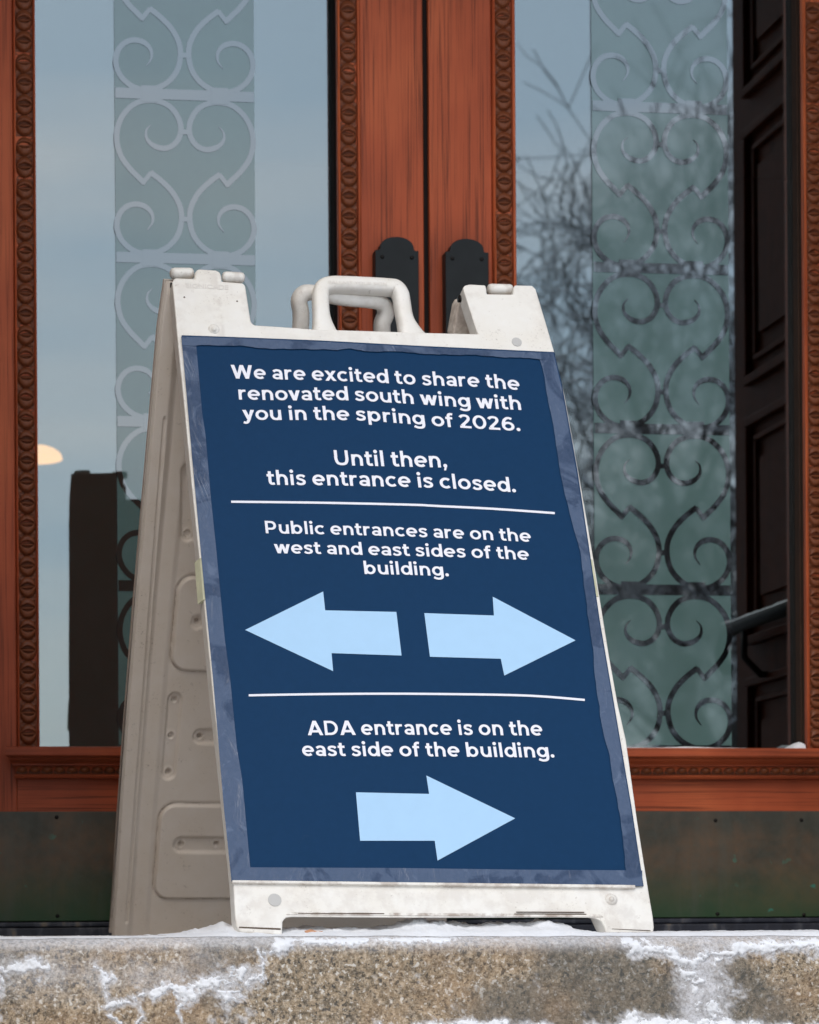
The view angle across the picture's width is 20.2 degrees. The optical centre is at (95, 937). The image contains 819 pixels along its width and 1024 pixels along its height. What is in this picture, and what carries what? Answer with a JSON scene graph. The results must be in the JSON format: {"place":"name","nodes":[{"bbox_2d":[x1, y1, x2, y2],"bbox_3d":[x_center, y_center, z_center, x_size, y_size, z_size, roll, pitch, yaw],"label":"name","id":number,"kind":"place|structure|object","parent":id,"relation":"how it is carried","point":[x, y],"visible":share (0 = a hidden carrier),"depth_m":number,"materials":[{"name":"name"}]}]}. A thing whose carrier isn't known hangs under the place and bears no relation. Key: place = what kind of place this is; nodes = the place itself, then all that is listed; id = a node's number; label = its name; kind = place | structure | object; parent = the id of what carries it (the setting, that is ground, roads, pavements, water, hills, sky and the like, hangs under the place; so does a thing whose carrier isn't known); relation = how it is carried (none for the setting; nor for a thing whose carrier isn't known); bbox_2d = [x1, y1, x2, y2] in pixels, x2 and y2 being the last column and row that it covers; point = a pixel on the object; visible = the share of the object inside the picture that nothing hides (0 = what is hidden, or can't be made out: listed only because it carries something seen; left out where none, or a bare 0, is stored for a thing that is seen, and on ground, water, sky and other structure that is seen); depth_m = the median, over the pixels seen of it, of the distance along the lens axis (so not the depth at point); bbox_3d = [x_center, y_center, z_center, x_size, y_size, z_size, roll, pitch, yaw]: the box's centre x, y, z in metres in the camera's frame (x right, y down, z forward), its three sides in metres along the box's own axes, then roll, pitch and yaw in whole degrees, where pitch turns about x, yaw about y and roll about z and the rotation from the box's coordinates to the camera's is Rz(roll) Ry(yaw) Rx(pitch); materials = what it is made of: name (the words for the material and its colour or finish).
{"place":"outdoors","nodes":[
{"label":"outdoors","id":0,"kind":"place"},
{"bbox_2d":[37,397,62,464],"bbox_3d":[-0.206,-2.457,7.624,0.176,1.683,0.176,0,0,-6],"label":"pendant lamp","id":1,"kind":"object","parent":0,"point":[48,455],"visible":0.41,"depth_m":7.66,"materials":[{"name":"beige"}]},
{"bbox_2d":[0,0,818,921],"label":"interior wall","id":2,"kind":"structure","parent":0,"point":[76,354],"depth_m":9.56,"materials":[{"name":"paint"}]},
{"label":"ground","id":3,"kind":"structure","parent":0,"visible":0},
{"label":"steps","id":4,"kind":"structure","parent":3,"relation":"on","visible":0},
{"bbox_2d":[0,936,818,1023],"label":"step riser","id":5,"kind":"object","parent":4,"relation":"on","point":[567,980],"visible":1,"depth_m":3.20,"materials":[{"name":"stone"}]},
{"bbox_2d":[0,938,818,1023],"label":"snow","id":6,"kind":"structure","parent":4,"relation":"on","point":[279,945],"depth_m":3.20,"materials":[{"name":"white snow"}]},
{"bbox_2d":[0,931,818,939],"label":"landing","id":7,"kind":"object","parent":4,"relation":"on","point":[296,936],"visible":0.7,"depth_m":3.20,"materials":[{"name":"stone"}]},
{"bbox_2d":[305,929,322,932],"bbox_3d":[0.314,-0.005,3.228,0.031,0.015,0.009,0,0,-6],"label":"leaf","id":8,"kind":"object","parent":7,"relation":"on","point":[309,930],"visible":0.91,"depth_m":3.23,"materials":[{"name":"orange plant"}]},
{"bbox_2d":[109,268,653,934],"bbox_3d":[0.428,-0.542,3.723,0.652,1.105,0.965,0,0,-11],"label":"sandwich board","id":9,"kind":"object","parent":7,"relation":"on","point":[369,678],"visible":0.98,"depth_m":3.50,"materials":[{"name":"white plastic"}]},
{"bbox_2d":[0,918,818,939],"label":"snow","id":10,"kind":"structure","parent":7,"relation":"on","point":[536,927],"depth_m":3.25,"materials":[{"name":"white snow"}]},
{"bbox_2d":[0,918,818,935],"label":"threshold","id":11,"kind":"object","parent":7,"relation":"on","point":[102,928],"visible":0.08,"depth_m":4.49,"materials":[{"name":"black metal"}]},
{"bbox_3d":[0.795,-2.607,4.111,11.500,5.197,2.200,0,0,-6],"label":"building","id":12,"kind":"object","parent":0,"visible":0},
{"bbox_3d":[0.684,-1.365,4.566,2.216,2.714,0.270,0,0,-6],"label":"door frame","id":13,"kind":"object","parent":12,"relation":"attached to","visible":0},
{"bbox_2d":[0,0,423,920],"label":"entrance door","id":14,"kind":"structure","parent":13,"relation":"attached to","point":[184,130],"depth_m":4.47,"materials":[{"name":"brown wood"}]},
{"bbox_2d":[422,0,428,332],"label":"weatherstrip","id":15,"kind":"object","parent":13,"relation":"attached to","point":[425,156],"visible":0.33,"depth_m":4.51,"materials":[{"name":"black rubber"}]},
{"bbox_2d":[427,0,818,918],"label":"entrance door","id":16,"kind":"structure","parent":13,"relation":"attached to","point":[727,828],"depth_m":4.58,"materials":[{"name":"brown wood"}]},
{"bbox_2d":[627,742,805,747],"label":"snow","id":17,"kind":"structure","parent":16,"relation":"on","point":[798,745],"depth_m":4.56,"materials":[{"name":"white snow"}]}
]}

